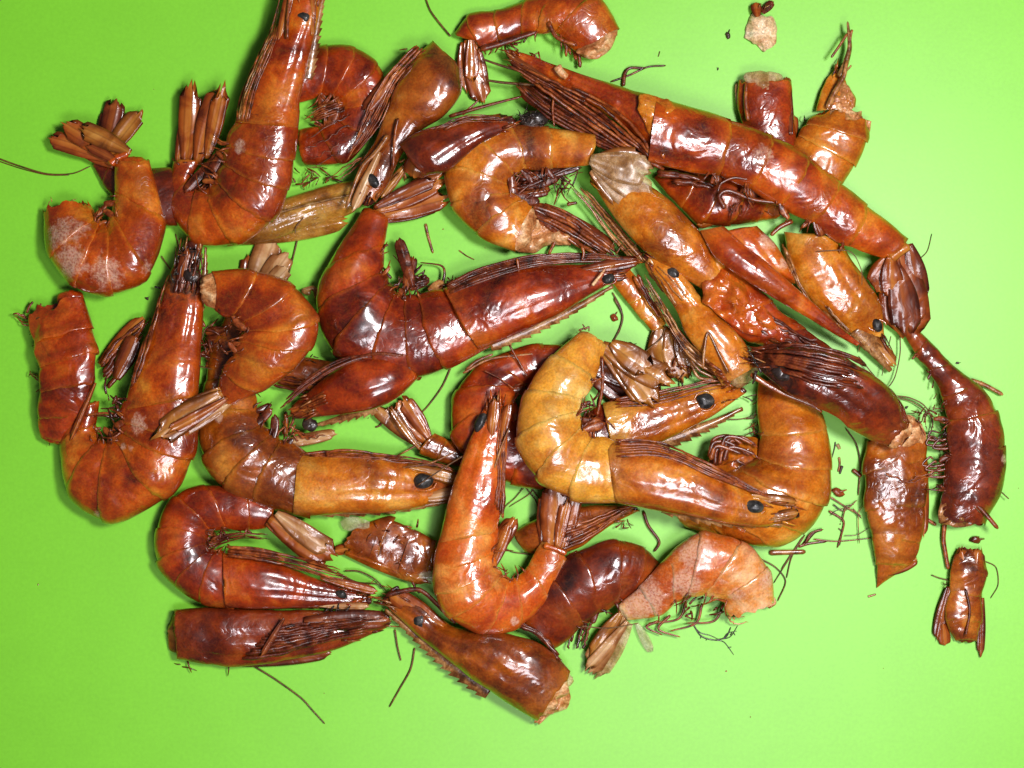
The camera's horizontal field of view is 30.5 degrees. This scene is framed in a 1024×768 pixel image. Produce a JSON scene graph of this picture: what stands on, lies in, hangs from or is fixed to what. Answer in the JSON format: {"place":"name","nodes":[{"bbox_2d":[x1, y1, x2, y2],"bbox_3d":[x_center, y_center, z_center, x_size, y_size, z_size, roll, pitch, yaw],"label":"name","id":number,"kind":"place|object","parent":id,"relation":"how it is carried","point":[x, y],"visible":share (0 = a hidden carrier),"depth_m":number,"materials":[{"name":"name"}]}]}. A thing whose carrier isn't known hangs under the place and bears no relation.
{"place":"outdoors","nodes":[
{"label":"outdoors","id":0,"kind":"place"},
{"bbox_2d":[0,0,1023,767],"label":"green paper","id":1,"kind":"object","parent":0,"point":[828,662],"visible":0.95,"depth_m":0.55,"materials":[{"name":"green paper"}]},
{"bbox_2d":[0,158,89,175],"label":"feeler scrap","id":2,"kind":"object","parent":1,"relation":"on","point":[42,173],"visible":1,"depth_m":0.55,"materials":[{"name":"brown food"}]},
{"bbox_2d":[13,290,99,445],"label":"shrimp","id":3,"kind":"object","parent":1,"relation":"on","point":[66,349],"visible":1,"depth_m":0.54,"materials":[{"name":"brown food"}]},
{"bbox_2d":[42,119,165,296],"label":"shrimp","id":4,"kind":"object","parent":1,"relation":"on","point":[87,249],"visible":1,"depth_m":0.54,"materials":[{"name":"brown food"}]},
{"bbox_2d":[60,236,208,524],"bbox_3d":[-0.102,-0.001,0.541,0.038,0.016,0.088,24,90,0],"label":"shrimp","id":5,"kind":"object","parent":1,"relation":"on","point":[128,469],"visible":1,"depth_m":0.54,"materials":[{"name":"brown food"}]},
{"bbox_2d":[92,99,177,225],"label":"shrimp","id":6,"kind":"object","parent":1,"relation":"on","point":[115,120],"visible":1,"depth_m":0.55,"materials":[{"name":"brown food"}]},
{"bbox_2d":[150,268,319,442],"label":"shrimp","id":7,"kind":"object","parent":1,"relation":"on","point":[275,319],"visible":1,"depth_m":0.53,"materials":[{"name":"brown food"}]},
{"bbox_2d":[171,0,324,245],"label":"shrimp","id":8,"kind":"object","parent":1,"relation":"on","point":[238,197],"visible":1,"depth_m":0.53,"materials":[{"name":"brown food"}]},
{"bbox_2d":[154,484,388,609],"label":"shrimp","id":9,"kind":"object","parent":1,"relation":"on","point":[192,563],"visible":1,"depth_m":0.54,"materials":[{"name":"brown food"}]},
{"bbox_2d":[167,603,400,723],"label":"half shrimp","id":10,"kind":"object","parent":1,"relation":"on","point":[237,637],"visible":1,"depth_m":0.54,"materials":[{"name":"brown food"}]},
{"bbox_2d":[227,180,356,279],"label":"half shrimp","id":11,"kind":"object","parent":1,"relation":"on","point":[319,212],"visible":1,"depth_m":0.54,"materials":[{"name":"brown food"}]},
{"bbox_2d":[273,354,331,393],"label":"half shrimp","id":12,"kind":"object","parent":1,"relation":"on","point":[300,373],"visible":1,"depth_m":0.54,"materials":[{"name":"brown food"}]},
{"bbox_2d":[198,243,456,518],"bbox_3d":[-0.061,0.012,0.542,0.059,0.014,0.100,-40,90,0],"label":"shrimp","id":13,"kind":"object","parent":1,"relation":"on","point":[248,454],"visible":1,"depth_m":0.54,"materials":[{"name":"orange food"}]},
{"bbox_2d":[293,44,384,189],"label":"shrimp","id":14,"kind":"object","parent":1,"relation":"on","point":[347,78],"visible":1,"depth_m":0.54,"materials":[{"name":"brown food"}]},
{"bbox_2d":[280,352,421,431],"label":"half shrimp","id":15,"kind":"object","parent":1,"relation":"on","point":[349,388],"visible":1,"depth_m":0.54,"materials":[{"name":"brown food"}]},
{"bbox_2d":[335,516,436,583],"bbox_3d":[-0.037,0.048,0.546,0.030,0.007,0.020,0,90,0],"label":"shell piece","id":16,"kind":"object","parent":1,"relation":"on","point":[389,545],"visible":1,"depth_m":0.55,"materials":[{"name":"brown food"}]},
{"bbox_2d":[332,0,461,211],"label":"half shrimp","id":17,"kind":"object","parent":1,"relation":"on","point":[424,86],"visible":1,"depth_m":0.54,"materials":[{"name":"brown food"}]},
{"bbox_2d":[374,395,461,465],"bbox_3d":[-0.028,0.016,0.547,0.015,0.005,0.031,-43,90,0],"label":"shrimp tail","id":18,"kind":"object","parent":1,"relation":"on","point":[405,419],"visible":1,"depth_m":0.55},
{"bbox_2d":[424,224,433,252],"bbox_3d":[-0.024,-0.043,0.550,0.003,0.001,0.009,0,90,0],"label":"leg scrap","id":19,"kind":"object","parent":1,"relation":"on","point":[428,236],"visible":1,"depth_m":0.55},
{"bbox_2d":[391,96,550,181],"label":"half shrimp","id":20,"kind":"object","parent":1,"relation":"on","point":[444,147],"visible":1,"depth_m":0.53,"materials":[{"name":"brown food"}]},
{"bbox_2d":[372,582,573,724],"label":"half shrimp","id":21,"kind":"object","parent":1,"relation":"on","point":[533,679],"visible":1,"depth_m":0.54,"materials":[{"name":"brown food"}]},
{"bbox_2d":[316,172,644,411],"bbox_3d":[-0.012,-0.022,0.541,0.086,0.017,0.068,22,90,0],"label":"shrimp","id":22,"kind":"object","parent":1,"relation":"on","point":[363,305],"visible":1,"depth_m":0.54,"materials":[{"name":"brown food"}]},
{"bbox_2d":[417,389,581,634],"bbox_3d":[-0.004,0.040,0.538,0.050,0.014,0.062,37,90,0],"label":"shrimp","id":23,"kind":"object","parent":1,"relation":"on","point":[476,590],"visible":1,"depth_m":0.53,"materials":[{"name":"orange food"}]},
{"bbox_2d":[455,0,619,103],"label":"shrimp","id":24,"kind":"object","parent":1,"relation":"on","point":[588,29],"visible":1,"depth_m":0.54,"materials":[{"name":"brown food"}]},
{"bbox_2d":[444,125,653,252],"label":"shrimp","id":25,"kind":"object","parent":1,"relation":"on","point":[493,201],"visible":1,"depth_m":0.54,"materials":[{"name":"orange food"}]},
{"bbox_2d":[504,488,639,554],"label":"half shrimp","id":26,"kind":"object","parent":1,"relation":"on","point":[594,521],"visible":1,"depth_m":0.54,"materials":[{"name":"brown food"}]},
{"bbox_2d":[533,201,615,254],"bbox_3d":[0.018,-0.045,0.545,0.025,0.004,0.017,0,90,0],"label":"leg bunch","id":27,"kind":"object","parent":1,"relation":"on","point":[552,218],"visible":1,"depth_m":0.54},
{"bbox_2d":[525,512,660,656],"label":"shrimp","id":28,"kind":"object","parent":1,"relation":"on","point":[590,584],"visible":1,"depth_m":0.54,"materials":[{"name":"brown food"}]},
{"bbox_2d":[450,343,756,506],"bbox_3d":[0.027,0.014,0.544,0.090,0.011,0.053,0,90,0],"label":"shrimp","id":29,"kind":"object","parent":1,"relation":"on","point":[672,418],"visible":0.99,"depth_m":0.54,"materials":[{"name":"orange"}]},
{"bbox_2d":[514,324,805,527],"bbox_3d":[0.042,0.022,0.533,0.086,0.016,0.048,32,90,0],"label":"shrimp","id":30,"kind":"object","parent":29,"relation":"on","point":[561,448],"visible":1,"depth_m":0.53,"materials":[{"name":"orange food"}]},
{"bbox_2d":[610,312,617,321],"bbox_3d":[0.030,-0.020,0.549,0.002,0.001,0.003,0,90,0],"label":"crumb","id":31,"kind":"object","parent":1,"relation":"on","point":[614,317],"visible":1,"depth_m":0.55,"materials":[{"name":"brown food"}]},
{"bbox_2d":[611,65,665,85],"bbox_3d":[0.037,-0.090,0.549,0.016,0.001,0.006,0,90,0],"label":"leg scrap","id":32,"kind":"object","parent":1,"relation":"on","point":[625,75],"visible":1,"depth_m":0.55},
{"bbox_2d":[612,270,691,390],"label":"shrimp","id":33,"kind":"object","parent":1,"relation":"on","point":[633,291],"visible":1,"depth_m":0.55,"materials":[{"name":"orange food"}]},
{"bbox_2d":[581,530,791,678],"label":"shrimp","id":34,"kind":"object","parent":1,"relation":"on","point":[734,575],"visible":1,"depth_m":0.54,"materials":[{"name":"orange food"}]},
{"bbox_2d":[641,252,757,387],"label":"half shrimp","id":35,"kind":"object","parent":1,"relation":"on","point":[718,343],"visible":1,"depth_m":0.54,"materials":[{"name":"orange food"}]},
{"bbox_2d":[482,49,931,338],"bbox_3d":[0.060,-0.063,0.540,0.150,0.020,0.031,31,90,0],"label":"shrimp","id":36,"kind":"object","parent":1,"relation":"on","point":[786,178],"visible":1,"depth_m":0.54,"materials":[{"name":"brown food"}]},
{"bbox_2d":[571,168,857,365],"bbox_3d":[0.057,-0.028,0.538,0.098,0.014,0.022,41,90,0],"label":"shrimp","id":37,"kind":"object","parent":1,"relation":"on","point":[660,227],"visible":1,"depth_m":0.54,"materials":[{"name":"orange food"}]},
{"bbox_2d":[694,625,737,654],"bbox_3d":[0.059,0.075,0.550,0.013,0.001,0.009,0,90,0],"label":"feeler scrap","id":38,"kind":"object","parent":1,"relation":"on","point":[716,639],"visible":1,"depth_m":0.55,"materials":[{"name":"brown food"}]},
{"bbox_2d":[654,167,779,227],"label":"shrimp","id":39,"kind":"object","parent":1,"relation":"on","point":[700,207],"visible":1,"depth_m":0.54,"materials":[{"name":"brown food"}]},
{"bbox_2d":[725,29,729,38],"bbox_3d":[0.063,-0.102,0.549,0.002,0.001,0.003,0,90,0],"label":"crumb","id":40,"kind":"object","parent":1,"relation":"on","point":[727,34],"visible":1,"depth_m":0.55,"materials":[{"name":"black food"}]},
{"bbox_2d":[678,380,832,547],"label":"shrimp","id":41,"kind":"object","parent":1,"relation":"on","point":[788,453],"visible":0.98,"depth_m":0.54,"materials":[{"name":"orange food"}]},
{"bbox_2d":[744,0,776,51],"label":"shell piece","id":42,"kind":"object","parent":1,"relation":"on","point":[761,32],"visible":1,"depth_m":0.55,"materials":[{"name":"beige food"}]},
{"bbox_2d":[735,71,795,145],"bbox_3d":[0.075,-0.074,0.546,0.017,0.008,0.033,-8,90,0],"label":"shell piece","id":43,"kind":"object","parent":1,"relation":"on","point":[764,100],"visible":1,"depth_m":0.54,"materials":[{"name":"brown food"}]},
{"bbox_2d":[700,226,859,345],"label":"half shrimp","id":44,"kind":"object","parent":1,"relation":"on","point":[753,255],"visible":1,"depth_m":0.53,"materials":[{"name":"brown food"}]},
{"bbox_2d":[769,529,826,577],"bbox_3d":[0.084,0.048,0.549,0.017,0.001,0.010,-36,90,0],"label":"leg tangle","id":45,"kind":"object","parent":1,"relation":"on","point":[795,551],"visible":1,"depth_m":0.55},
{"bbox_2d":[794,21,870,183],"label":"shrimp","id":46,"kind":"object","parent":1,"relation":"on","point":[834,141],"visible":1,"depth_m":0.54,"materials":[{"name":"orange food"}]},
{"bbox_2d":[739,341,933,494],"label":"half shrimp","id":47,"kind":"object","parent":1,"relation":"on","point":[859,400],"visible":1,"depth_m":0.53,"materials":[{"name":"brown food"}]},
{"bbox_2d":[805,497,870,547],"bbox_3d":[0.095,0.040,0.549,0.020,0.002,0.015,0,90,0],"label":"leg tangle","id":48,"kind":"object","parent":1,"relation":"on","point":[843,521],"visible":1,"depth_m":0.55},
{"bbox_2d":[837,457,840,471],"bbox_3d":[0.096,0.024,0.550,0.001,0.001,0.004,0,90,0],"label":"leg scrap","id":49,"kind":"object","parent":1,"relation":"on","point":[839,461],"visible":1,"depth_m":0.55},
{"bbox_2d":[832,487,846,496],"bbox_3d":[0.096,0.032,0.549,0.005,0.002,0.003,0,90,0],"label":"crumb","id":50,"kind":"object","parent":1,"relation":"on","point":[837,492],"visible":1,"depth_m":0.55,"materials":[{"name":"brown food"}]},
{"bbox_2d":[782,232,900,385],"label":"half shrimp","id":51,"kind":"object","parent":1,"relation":"on","point":[824,272],"visible":1,"depth_m":0.54,"materials":[{"name":"orange food"}]},
{"bbox_2d":[852,409,941,586],"bbox_3d":[0.112,0.034,0.545,0.025,0.010,0.052,0,90,0],"label":"shell piece","id":52,"kind":"object","parent":1,"relation":"on","point":[896,501],"visible":1,"depth_m":0.54,"materials":[{"name":"brown food"}]},
{"bbox_2d":[906,330,1008,568],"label":"shrimp","id":53,"kind":"object","parent":1,"relation":"on","point":[974,468],"visible":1,"depth_m":0.54,"materials":[{"name":"brown food"}]},
{"bbox_2d":[932,546,998,657],"bbox_3d":[0.133,0.064,0.547,0.020,0.005,0.033,0,90,0],"label":"shell piece","id":54,"kind":"object","parent":1,"relation":"on","point":[960,616],"visible":1,"depth_m":0.55,"materials":[{"name":"brown food"}]},
{"bbox_2d":[969,536,984,543],"bbox_3d":[0.136,0.046,0.549,0.005,0.002,0.002,0,90,0],"label":"crumb","id":55,"kind":"object","parent":1,"relation":"on","point":[975,539],"visible":1,"depth_m":0.55,"materials":[{"name":"brown food"}]}
]}

